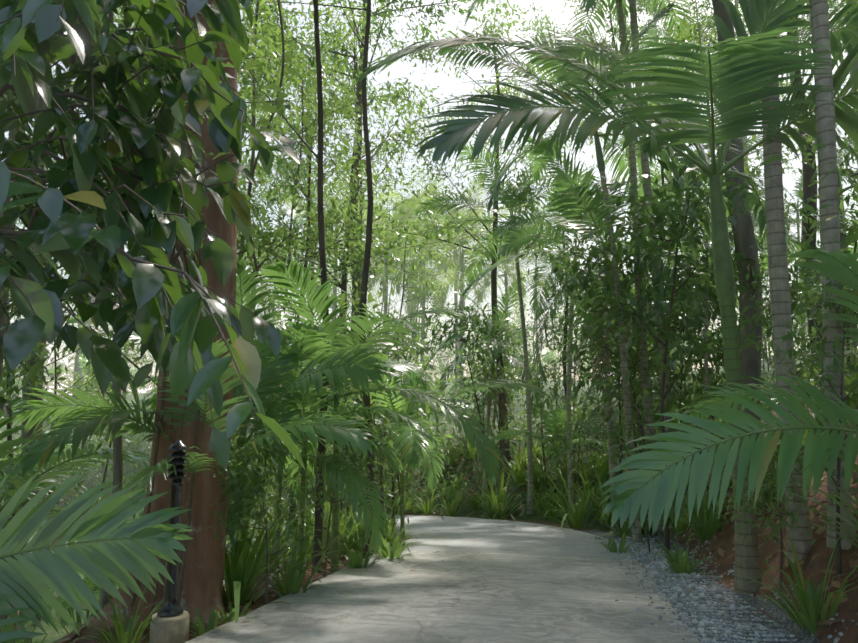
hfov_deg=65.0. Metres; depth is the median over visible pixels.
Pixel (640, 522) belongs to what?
bank plant
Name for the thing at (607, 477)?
bank plant
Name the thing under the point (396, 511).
bank plant
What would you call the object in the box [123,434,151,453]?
bank plant
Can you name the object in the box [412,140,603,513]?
palm
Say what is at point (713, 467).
bank plant
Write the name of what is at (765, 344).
understorey
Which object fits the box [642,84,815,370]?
palm
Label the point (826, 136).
tall palm
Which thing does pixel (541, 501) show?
ground cover
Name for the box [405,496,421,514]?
ground cover
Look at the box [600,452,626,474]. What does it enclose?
bank plant
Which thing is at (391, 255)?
understorey
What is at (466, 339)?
bank plant
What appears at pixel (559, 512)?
ground cover
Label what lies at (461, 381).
understorey
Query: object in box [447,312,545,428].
bank plant
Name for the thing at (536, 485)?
bank plant
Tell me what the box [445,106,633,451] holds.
tree
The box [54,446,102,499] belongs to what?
bank plant
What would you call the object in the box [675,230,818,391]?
bank plant
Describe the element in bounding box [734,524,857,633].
plant
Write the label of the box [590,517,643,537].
ground cover
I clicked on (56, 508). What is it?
ground cover
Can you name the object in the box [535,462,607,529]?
clump
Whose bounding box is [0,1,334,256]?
tree
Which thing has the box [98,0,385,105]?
thin yellow tree
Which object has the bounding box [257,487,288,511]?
bank plant
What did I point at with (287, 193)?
tree
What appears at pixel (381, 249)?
tree
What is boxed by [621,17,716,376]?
palm
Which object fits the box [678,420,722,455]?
bank plant
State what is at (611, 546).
plant
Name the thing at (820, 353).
plant
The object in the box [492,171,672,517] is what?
palm
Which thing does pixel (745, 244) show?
tree
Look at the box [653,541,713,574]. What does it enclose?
plant
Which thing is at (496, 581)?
concrete path
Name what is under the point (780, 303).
tall palm
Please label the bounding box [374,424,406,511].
bank plant
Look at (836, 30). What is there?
tree
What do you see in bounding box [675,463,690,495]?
bank plant
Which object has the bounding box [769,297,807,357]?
understorey
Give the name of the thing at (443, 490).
ground cover
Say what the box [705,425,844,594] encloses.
plant
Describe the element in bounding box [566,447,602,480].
bank plant
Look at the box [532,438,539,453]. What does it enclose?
ground cover
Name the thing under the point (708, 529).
plant
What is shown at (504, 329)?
bank plant
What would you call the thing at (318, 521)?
slim brown tree
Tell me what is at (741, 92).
palm
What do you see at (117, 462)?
tree
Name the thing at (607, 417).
bank plant
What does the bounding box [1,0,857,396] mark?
sky
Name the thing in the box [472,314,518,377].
understorey
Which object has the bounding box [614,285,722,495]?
bank plant
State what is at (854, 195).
tree
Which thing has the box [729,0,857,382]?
tree
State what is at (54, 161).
tree
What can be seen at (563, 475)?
bank plant
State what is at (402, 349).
understorey
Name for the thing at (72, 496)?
bank plant
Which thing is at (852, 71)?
tree
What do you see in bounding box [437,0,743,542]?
tall palm
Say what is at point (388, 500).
bank plant
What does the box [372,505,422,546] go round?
kerb plant
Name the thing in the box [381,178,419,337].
understorey
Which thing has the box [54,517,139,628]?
understorey
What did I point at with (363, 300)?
slim brown tree
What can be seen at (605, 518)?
bank plant
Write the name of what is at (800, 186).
tree
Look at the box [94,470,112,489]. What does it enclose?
bank plant
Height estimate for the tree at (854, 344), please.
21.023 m
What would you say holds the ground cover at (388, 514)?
on the terrain at (846, 611)
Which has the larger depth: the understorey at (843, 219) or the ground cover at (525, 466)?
the ground cover at (525, 466)
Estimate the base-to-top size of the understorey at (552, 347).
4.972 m
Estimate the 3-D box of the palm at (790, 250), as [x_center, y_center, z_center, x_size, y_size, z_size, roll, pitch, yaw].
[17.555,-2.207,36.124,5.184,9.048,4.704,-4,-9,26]
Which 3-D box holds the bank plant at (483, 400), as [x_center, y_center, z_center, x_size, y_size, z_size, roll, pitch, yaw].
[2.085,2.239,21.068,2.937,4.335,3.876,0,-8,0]
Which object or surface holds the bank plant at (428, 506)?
on the terrain at (846, 611)
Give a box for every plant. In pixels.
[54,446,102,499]
[57,489,78,506]
[59,576,170,642]
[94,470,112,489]
[95,435,148,486]
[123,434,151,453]
[126,372,156,468]
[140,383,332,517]
[185,435,348,604]
[189,608,236,637]
[214,602,263,624]
[226,507,291,572]
[226,517,291,573]
[227,513,342,604]
[229,514,313,573]
[230,427,259,463]
[251,495,330,562]
[251,503,288,531]
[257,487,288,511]
[260,404,406,576]
[263,508,331,561]
[267,415,364,521]
[270,480,288,502]
[273,395,404,517]
[309,490,339,513]
[311,396,347,486]
[313,335,468,529]
[315,356,388,516]
[326,378,447,533]
[329,543,385,567]
[337,317,461,526]
[339,391,470,520]
[339,533,362,555]
[341,445,406,500]
[358,527,397,550]
[360,528,416,559]
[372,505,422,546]
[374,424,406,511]
[375,483,408,514]
[384,476,421,510]
[386,355,461,486]
[386,490,408,513]
[387,468,409,490]
[407,480,446,515]
[411,298,531,517]
[423,480,471,516]
[441,471,465,486]
[442,425,489,458]
[443,483,468,503]
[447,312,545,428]
[448,336,532,434]
[458,320,534,454]
[461,492,484,509]
[467,488,508,519]
[468,303,535,408]
[468,483,514,518]
[469,461,497,485]
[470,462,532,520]
[479,437,545,486]
[491,354,588,488]
[500,436,541,470]
[509,441,555,490]
[516,229,711,536]
[517,449,560,485]
[518,315,592,455]
[530,439,582,488]
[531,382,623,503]
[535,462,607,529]
[536,442,591,481]
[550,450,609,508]
[552,270,699,494]
[553,265,677,452]
[555,144,791,550]
[561,469,611,524]
[564,283,697,468]
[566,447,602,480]
[572,393,594,425]
[573,480,601,513]
[578,308,652,441]
[582,309,699,469]
[583,448,622,481]
[595,503,662,531]
[597,533,635,554]
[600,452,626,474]
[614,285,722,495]
[616,439,688,552]
[627,253,769,432]
[634,479,730,534]
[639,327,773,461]
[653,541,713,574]
[654,273,774,456]
[661,491,731,533]
[668,485,732,542]
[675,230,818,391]
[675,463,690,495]
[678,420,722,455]
[684,447,714,485]
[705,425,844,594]
[711,238,857,448]
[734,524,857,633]
[755,239,857,576]
[764,357,819,390]
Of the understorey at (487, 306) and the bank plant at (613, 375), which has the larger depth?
the understorey at (487, 306)
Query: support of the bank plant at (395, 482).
on the terrain at (846, 611)
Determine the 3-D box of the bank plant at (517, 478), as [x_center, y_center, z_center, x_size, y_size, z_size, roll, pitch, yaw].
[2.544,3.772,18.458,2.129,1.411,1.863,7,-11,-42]
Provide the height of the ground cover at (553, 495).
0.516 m
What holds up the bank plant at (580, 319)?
on the terrain at (846, 611)
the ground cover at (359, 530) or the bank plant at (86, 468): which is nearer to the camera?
the ground cover at (359, 530)
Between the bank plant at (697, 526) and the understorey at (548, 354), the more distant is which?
the understorey at (548, 354)
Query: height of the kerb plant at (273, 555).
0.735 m
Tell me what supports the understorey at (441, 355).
on the terrain at (846, 611)
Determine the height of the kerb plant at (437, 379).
3.187 m
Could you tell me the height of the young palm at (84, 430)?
3.110 m
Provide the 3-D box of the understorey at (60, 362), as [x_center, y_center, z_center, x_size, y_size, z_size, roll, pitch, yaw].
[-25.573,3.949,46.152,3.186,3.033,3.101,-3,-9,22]
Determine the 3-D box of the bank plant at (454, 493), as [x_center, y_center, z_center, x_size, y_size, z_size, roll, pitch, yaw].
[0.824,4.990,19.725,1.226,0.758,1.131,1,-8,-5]
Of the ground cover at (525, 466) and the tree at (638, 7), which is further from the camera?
the tree at (638, 7)
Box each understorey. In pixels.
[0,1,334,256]
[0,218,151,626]
[0,249,83,562]
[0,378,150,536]
[1,364,45,394]
[14,377,64,399]
[14,415,109,509]
[19,485,143,623]
[20,568,118,629]
[45,358,74,378]
[46,354,92,396]
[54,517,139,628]
[130,458,229,550]
[131,359,155,407]
[227,443,288,556]
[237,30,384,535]
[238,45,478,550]
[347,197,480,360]
[368,184,402,339]
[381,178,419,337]
[386,333,420,362]
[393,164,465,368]
[393,331,446,387]
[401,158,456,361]
[404,335,436,372]
[410,361,494,470]
[426,353,445,375]
[427,346,455,395]
[428,360,453,373]
[437,336,454,385]
[452,346,487,376]
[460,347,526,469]
[464,284,510,363]
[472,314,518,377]
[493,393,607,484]
[499,253,564,355]
[509,320,535,381]
[509,350,551,376]
[510,325,538,379]
[513,334,552,382]
[532,338,582,383]
[538,323,574,385]
[549,262,589,410]
[549,284,683,380]
[556,309,588,387]
[558,336,620,387]
[618,159,709,302]
[629,274,777,417]
[735,306,809,371]
[736,217,801,365]
[736,268,793,370]
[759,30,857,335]
[759,193,857,293]
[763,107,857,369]
[768,280,806,353]
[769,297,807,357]
[848,243,857,253]
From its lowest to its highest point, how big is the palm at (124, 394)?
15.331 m
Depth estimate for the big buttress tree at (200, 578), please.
5.31 m
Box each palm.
[0,466,192,642]
[3,341,71,438]
[5,338,379,527]
[11,257,402,565]
[103,141,128,449]
[138,323,437,578]
[140,374,390,586]
[144,258,507,573]
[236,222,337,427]
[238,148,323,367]
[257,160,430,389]
[298,188,463,382]
[318,198,459,351]
[330,325,546,545]
[355,0,857,594]
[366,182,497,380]
[379,176,547,399]
[404,204,524,394]
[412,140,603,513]
[422,276,573,505]
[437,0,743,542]
[444,220,572,392]
[461,136,714,535]
[463,0,696,534]
[487,194,570,375]
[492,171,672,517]
[597,249,857,533]
[606,0,674,527]
[620,189,812,487]
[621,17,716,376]
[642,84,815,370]
[667,179,790,372]
[709,200,801,252]
[728,217,801,361]
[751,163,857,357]
[760,4,812,562]
[790,88,857,184]
[809,0,855,549]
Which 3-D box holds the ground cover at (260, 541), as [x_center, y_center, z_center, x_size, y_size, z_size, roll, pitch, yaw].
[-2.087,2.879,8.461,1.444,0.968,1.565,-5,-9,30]
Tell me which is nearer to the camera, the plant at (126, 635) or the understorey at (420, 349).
the plant at (126, 635)
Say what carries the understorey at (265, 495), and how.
on the terrain at (846, 611)
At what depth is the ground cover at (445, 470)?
21.53 m
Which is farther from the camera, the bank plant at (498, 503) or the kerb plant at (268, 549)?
the bank plant at (498, 503)
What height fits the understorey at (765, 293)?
6.749 m
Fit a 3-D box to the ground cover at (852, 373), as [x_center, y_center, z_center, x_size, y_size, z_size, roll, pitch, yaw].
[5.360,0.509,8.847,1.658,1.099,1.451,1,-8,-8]
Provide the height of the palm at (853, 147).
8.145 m
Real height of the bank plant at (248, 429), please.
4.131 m
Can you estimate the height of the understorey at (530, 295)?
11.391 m
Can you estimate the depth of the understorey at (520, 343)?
39.48 m
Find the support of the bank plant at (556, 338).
on the terrain at (846, 611)
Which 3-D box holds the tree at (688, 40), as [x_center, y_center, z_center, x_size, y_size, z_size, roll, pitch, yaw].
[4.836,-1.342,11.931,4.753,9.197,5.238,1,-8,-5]
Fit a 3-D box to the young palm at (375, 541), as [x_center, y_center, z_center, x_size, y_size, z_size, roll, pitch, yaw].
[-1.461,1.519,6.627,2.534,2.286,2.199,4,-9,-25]
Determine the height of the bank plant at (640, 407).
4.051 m
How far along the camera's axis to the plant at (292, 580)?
5.84 m
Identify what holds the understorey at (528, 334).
on the terrain at (846, 611)
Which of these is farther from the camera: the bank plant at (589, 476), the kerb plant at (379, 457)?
the bank plant at (589, 476)
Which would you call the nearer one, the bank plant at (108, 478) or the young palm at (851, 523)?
the young palm at (851, 523)
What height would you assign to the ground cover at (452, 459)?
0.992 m
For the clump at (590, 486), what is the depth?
14.57 m
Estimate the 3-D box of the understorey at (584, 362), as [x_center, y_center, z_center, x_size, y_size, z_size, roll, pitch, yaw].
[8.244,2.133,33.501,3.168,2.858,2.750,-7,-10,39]
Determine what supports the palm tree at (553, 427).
on the terrain at (846, 611)
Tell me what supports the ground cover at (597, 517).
on the terrain at (846, 611)
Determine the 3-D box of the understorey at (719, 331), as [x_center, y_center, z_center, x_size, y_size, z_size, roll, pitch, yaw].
[4.796,0.775,11.598,2.394,3.773,1.996,-5,-9,31]
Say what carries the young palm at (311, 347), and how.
on the terrain at (846, 611)
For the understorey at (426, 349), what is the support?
on the terrain at (846, 611)
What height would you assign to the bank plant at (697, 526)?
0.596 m
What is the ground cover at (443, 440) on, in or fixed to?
on the terrain at (846, 611)
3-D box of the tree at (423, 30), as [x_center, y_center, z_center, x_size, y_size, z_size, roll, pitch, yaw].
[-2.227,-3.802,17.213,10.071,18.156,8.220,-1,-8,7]
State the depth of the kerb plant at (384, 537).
9.39 m
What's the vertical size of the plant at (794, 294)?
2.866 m
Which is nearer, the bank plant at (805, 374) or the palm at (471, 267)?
the bank plant at (805, 374)
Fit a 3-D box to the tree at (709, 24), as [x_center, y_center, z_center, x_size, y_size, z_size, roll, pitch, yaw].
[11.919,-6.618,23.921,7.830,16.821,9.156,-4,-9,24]
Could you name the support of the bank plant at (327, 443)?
on the terrain at (846, 611)
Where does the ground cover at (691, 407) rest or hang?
on the terrain at (846, 611)
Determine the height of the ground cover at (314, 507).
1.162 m
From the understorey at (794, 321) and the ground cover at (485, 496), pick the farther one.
the understorey at (794, 321)
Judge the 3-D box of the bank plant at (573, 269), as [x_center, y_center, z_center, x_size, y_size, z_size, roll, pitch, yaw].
[3.246,0.961,11.510,2.770,5.235,3.322,-7,-11,41]
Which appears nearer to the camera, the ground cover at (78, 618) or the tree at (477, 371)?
the ground cover at (78, 618)
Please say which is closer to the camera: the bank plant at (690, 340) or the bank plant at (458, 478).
the bank plant at (690, 340)
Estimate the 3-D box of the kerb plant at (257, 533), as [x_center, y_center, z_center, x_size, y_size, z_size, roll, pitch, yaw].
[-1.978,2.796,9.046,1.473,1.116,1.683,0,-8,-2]
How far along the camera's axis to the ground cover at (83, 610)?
6.17 m
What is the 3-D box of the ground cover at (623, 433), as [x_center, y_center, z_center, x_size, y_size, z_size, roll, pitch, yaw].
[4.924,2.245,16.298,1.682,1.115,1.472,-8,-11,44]
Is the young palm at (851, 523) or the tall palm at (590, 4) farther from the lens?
the tall palm at (590, 4)
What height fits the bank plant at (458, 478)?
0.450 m
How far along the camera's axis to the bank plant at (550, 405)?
17.67 m
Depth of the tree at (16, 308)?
13.17 m
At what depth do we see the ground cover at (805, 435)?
7.75 m
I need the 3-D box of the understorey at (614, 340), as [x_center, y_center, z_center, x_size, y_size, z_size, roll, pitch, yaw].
[5.778,0.672,19.355,3.956,3.766,3.849,-7,-10,40]
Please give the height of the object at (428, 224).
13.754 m
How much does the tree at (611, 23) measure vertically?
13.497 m
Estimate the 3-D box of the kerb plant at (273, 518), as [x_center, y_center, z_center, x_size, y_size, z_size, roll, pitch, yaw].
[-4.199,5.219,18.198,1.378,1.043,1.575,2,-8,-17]
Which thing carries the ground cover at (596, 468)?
on the terrain at (846, 611)
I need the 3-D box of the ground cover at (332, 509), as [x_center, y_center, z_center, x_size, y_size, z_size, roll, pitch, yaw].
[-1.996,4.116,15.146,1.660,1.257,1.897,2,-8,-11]
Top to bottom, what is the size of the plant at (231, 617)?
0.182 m
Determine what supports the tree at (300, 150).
on the terrain at (846, 611)
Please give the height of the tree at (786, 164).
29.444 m
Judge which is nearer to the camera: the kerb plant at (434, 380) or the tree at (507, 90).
the kerb plant at (434, 380)
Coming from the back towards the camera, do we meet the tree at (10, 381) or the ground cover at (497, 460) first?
the ground cover at (497, 460)
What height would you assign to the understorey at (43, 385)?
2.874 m
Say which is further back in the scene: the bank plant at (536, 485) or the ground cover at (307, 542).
the bank plant at (536, 485)
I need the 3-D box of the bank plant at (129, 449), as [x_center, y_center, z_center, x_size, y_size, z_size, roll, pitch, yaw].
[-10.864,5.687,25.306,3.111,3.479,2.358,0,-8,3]
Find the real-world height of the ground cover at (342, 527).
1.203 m
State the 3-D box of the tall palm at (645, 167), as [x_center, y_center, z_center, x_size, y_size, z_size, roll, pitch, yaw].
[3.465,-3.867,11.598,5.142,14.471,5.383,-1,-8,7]
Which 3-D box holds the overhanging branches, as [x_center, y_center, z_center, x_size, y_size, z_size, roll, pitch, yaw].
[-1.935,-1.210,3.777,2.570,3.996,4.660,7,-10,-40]
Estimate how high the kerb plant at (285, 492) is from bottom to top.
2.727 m
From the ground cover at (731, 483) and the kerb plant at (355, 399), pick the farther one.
the kerb plant at (355, 399)
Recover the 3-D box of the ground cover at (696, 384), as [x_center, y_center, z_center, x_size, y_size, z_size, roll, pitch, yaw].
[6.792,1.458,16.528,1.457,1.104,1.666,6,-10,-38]
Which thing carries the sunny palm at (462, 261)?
on the terrain at (846, 611)
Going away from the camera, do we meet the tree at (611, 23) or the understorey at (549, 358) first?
the tree at (611, 23)
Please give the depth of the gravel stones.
5.88 m
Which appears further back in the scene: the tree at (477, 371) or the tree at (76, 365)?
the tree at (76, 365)
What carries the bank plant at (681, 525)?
on the terrain at (846, 611)
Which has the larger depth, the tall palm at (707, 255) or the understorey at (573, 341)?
the understorey at (573, 341)
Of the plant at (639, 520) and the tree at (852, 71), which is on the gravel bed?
the plant at (639, 520)
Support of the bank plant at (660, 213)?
on the gravel bed
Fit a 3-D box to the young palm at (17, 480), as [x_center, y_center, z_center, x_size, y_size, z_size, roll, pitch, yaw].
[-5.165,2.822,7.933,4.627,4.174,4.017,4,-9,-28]
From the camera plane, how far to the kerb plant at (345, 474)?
12.63 m
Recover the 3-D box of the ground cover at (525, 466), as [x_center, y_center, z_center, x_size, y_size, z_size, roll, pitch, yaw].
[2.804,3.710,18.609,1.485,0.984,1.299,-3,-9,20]
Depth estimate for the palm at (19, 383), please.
21.06 m
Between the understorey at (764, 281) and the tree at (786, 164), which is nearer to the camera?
the understorey at (764, 281)
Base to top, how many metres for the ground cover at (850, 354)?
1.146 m
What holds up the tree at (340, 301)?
on the terrain at (846, 611)
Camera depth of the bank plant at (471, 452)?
21.32 m
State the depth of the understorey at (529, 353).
34.79 m
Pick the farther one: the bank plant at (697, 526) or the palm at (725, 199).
the palm at (725, 199)
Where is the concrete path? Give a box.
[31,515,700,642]
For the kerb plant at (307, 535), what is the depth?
9.05 m
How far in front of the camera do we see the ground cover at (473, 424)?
22.41 m
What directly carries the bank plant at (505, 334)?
on the terrain at (846, 611)
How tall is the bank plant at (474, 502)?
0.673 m
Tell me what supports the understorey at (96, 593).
on the terrain at (846, 611)
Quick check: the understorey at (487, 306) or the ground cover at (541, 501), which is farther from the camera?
the understorey at (487, 306)
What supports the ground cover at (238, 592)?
on the terrain at (846, 611)
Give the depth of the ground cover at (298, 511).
17.32 m
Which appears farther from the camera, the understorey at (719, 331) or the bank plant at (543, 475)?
the bank plant at (543, 475)
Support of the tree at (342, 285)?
on the terrain at (846, 611)
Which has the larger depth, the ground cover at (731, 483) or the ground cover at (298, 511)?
the ground cover at (298, 511)
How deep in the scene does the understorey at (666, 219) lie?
26.62 m
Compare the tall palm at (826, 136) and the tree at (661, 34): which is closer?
the tall palm at (826, 136)
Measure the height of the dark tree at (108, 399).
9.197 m
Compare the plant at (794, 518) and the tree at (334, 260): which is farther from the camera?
the tree at (334, 260)
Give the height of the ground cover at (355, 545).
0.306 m
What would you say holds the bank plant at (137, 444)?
on the terrain at (846, 611)
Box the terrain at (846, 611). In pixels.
[0,349,857,642]
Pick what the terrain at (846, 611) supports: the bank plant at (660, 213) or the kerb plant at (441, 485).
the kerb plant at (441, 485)
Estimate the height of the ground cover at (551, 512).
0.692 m
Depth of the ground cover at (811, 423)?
8.33 m
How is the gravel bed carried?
on the terrain at (846, 611)
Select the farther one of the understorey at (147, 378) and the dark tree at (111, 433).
the understorey at (147, 378)
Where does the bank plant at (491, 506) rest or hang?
on the terrain at (846, 611)
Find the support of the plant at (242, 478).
on the terrain at (846, 611)
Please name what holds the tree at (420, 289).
on the terrain at (846, 611)
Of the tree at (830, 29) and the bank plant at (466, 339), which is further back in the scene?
the tree at (830, 29)
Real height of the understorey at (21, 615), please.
3.600 m
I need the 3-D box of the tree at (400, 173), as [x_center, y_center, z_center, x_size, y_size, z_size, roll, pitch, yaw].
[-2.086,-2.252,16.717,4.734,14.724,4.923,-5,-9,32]
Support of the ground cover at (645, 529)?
on the terrain at (846, 611)
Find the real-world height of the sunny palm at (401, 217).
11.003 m
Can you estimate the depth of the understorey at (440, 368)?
54.62 m
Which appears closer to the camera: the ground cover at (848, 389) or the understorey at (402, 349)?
the ground cover at (848, 389)
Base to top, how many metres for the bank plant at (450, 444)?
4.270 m
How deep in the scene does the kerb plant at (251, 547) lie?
8.10 m
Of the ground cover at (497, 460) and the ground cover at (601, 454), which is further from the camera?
the ground cover at (497, 460)
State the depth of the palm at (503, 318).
19.02 m
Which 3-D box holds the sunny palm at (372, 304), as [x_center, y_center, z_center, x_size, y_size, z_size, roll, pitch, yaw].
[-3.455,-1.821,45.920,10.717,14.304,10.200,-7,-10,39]
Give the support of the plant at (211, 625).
on the terrain at (846, 611)
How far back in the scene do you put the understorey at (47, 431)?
26.68 m
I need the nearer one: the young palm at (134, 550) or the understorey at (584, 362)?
the young palm at (134, 550)
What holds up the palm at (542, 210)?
on the terrain at (846, 611)
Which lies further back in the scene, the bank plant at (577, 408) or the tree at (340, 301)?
the bank plant at (577, 408)
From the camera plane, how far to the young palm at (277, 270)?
7.09 m
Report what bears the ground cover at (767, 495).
on the terrain at (846, 611)
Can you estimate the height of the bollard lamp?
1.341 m
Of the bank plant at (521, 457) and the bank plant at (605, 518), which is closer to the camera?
the bank plant at (605, 518)
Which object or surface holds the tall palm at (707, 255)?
on the terrain at (846, 611)
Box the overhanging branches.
[0,0,305,470]
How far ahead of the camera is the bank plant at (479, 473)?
19.44 m
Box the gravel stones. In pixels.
[591,534,857,642]
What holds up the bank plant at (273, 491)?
on the terrain at (846, 611)
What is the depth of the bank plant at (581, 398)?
14.07 m
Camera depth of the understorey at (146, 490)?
12.75 m
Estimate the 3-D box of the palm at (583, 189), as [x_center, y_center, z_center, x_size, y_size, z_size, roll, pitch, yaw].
[3.084,0.257,11.794,4.499,7.015,4.555,6,-10,-37]
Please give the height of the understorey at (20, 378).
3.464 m
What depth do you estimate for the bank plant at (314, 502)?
22.39 m
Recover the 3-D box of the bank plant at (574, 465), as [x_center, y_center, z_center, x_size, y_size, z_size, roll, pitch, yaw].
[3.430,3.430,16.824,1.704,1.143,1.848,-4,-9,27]
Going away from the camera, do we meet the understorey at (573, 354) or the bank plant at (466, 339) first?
the bank plant at (466, 339)
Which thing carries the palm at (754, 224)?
on the terrain at (846, 611)
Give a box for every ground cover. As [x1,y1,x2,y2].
[6,617,78,642]
[44,603,104,641]
[53,570,127,632]
[54,502,69,512]
[140,463,367,622]
[226,520,282,567]
[280,510,342,564]
[282,498,312,530]
[287,474,393,546]
[304,507,373,556]
[306,495,327,519]
[309,501,357,519]
[328,531,361,554]
[331,502,399,542]
[340,484,414,537]
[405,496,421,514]
[431,428,447,450]
[437,485,452,495]
[439,457,447,472]
[441,439,465,465]
[451,399,491,433]
[457,438,517,462]
[466,474,513,510]
[502,444,537,471]
[515,481,559,516]
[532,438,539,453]
[534,494,565,520]
[539,480,567,502]
[554,505,567,518]
[563,424,623,479]
[586,496,610,524]
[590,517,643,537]
[591,450,603,461]
[613,397,640,437]
[621,518,651,540]
[643,385,725,430]
[682,365,721,398]
[707,461,732,487]
[718,449,780,505]
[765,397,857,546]
[765,421,823,455]
[800,327,857,401]
[803,403,824,433]
[844,339,857,375]
[844,357,857,408]
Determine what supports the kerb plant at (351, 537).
on the terrain at (846, 611)
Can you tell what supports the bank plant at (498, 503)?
on the terrain at (846, 611)
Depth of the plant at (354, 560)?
7.27 m
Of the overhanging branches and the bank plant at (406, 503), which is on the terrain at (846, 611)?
the bank plant at (406, 503)
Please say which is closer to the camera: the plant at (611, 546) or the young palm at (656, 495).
the young palm at (656, 495)
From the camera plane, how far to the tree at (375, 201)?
36.76 m
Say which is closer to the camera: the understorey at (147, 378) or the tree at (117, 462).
the tree at (117, 462)
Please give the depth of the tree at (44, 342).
13.01 m
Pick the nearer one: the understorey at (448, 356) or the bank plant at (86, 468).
the bank plant at (86, 468)
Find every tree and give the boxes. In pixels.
[0,0,271,380]
[0,0,413,642]
[0,4,399,392]
[0,126,62,262]
[0,292,148,621]
[5,0,300,611]
[9,253,91,326]
[32,8,148,402]
[44,326,154,606]
[57,0,284,642]
[71,0,439,323]
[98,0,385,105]
[153,7,464,509]
[237,0,362,529]
[237,0,497,558]
[238,0,329,573]
[238,7,404,515]
[239,0,535,520]
[262,0,443,507]
[286,4,598,482]
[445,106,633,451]
[513,0,715,381]
[518,0,716,366]
[530,0,682,413]
[544,1,847,412]
[638,0,848,362]
[642,0,848,185]
[712,0,762,441]
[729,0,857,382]
[734,0,849,91]
[798,0,846,56]
[809,3,857,355]
[846,2,857,165]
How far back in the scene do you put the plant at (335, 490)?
6.67 m
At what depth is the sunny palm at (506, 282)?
40.65 m
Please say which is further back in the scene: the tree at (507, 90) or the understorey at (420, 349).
the understorey at (420, 349)
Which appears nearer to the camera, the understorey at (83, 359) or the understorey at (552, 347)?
the understorey at (83, 359)
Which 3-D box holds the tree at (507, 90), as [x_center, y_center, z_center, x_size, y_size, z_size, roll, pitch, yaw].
[0.741,-2.999,20.346,8.905,15.347,8.033,4,-9,-24]
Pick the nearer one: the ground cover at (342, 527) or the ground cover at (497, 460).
the ground cover at (342, 527)
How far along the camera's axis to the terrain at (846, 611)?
11.62 m
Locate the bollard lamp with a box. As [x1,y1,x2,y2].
[149,440,189,642]
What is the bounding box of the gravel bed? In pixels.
[580,529,818,642]
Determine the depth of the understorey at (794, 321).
24.53 m
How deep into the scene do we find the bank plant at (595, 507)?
14.16 m
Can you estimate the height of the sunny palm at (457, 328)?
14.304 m
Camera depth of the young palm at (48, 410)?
5.21 m
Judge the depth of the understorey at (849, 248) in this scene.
19.31 m
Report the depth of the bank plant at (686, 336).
10.66 m
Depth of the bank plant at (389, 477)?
20.89 m
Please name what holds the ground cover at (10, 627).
on the terrain at (846, 611)
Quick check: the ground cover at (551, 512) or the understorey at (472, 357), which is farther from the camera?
the understorey at (472, 357)
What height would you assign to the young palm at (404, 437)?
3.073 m
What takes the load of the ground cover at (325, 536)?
on the terrain at (846, 611)
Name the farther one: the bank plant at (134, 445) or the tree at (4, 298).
the bank plant at (134, 445)
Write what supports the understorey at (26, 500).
on the terrain at (846, 611)
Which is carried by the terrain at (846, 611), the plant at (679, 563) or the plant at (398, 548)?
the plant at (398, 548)

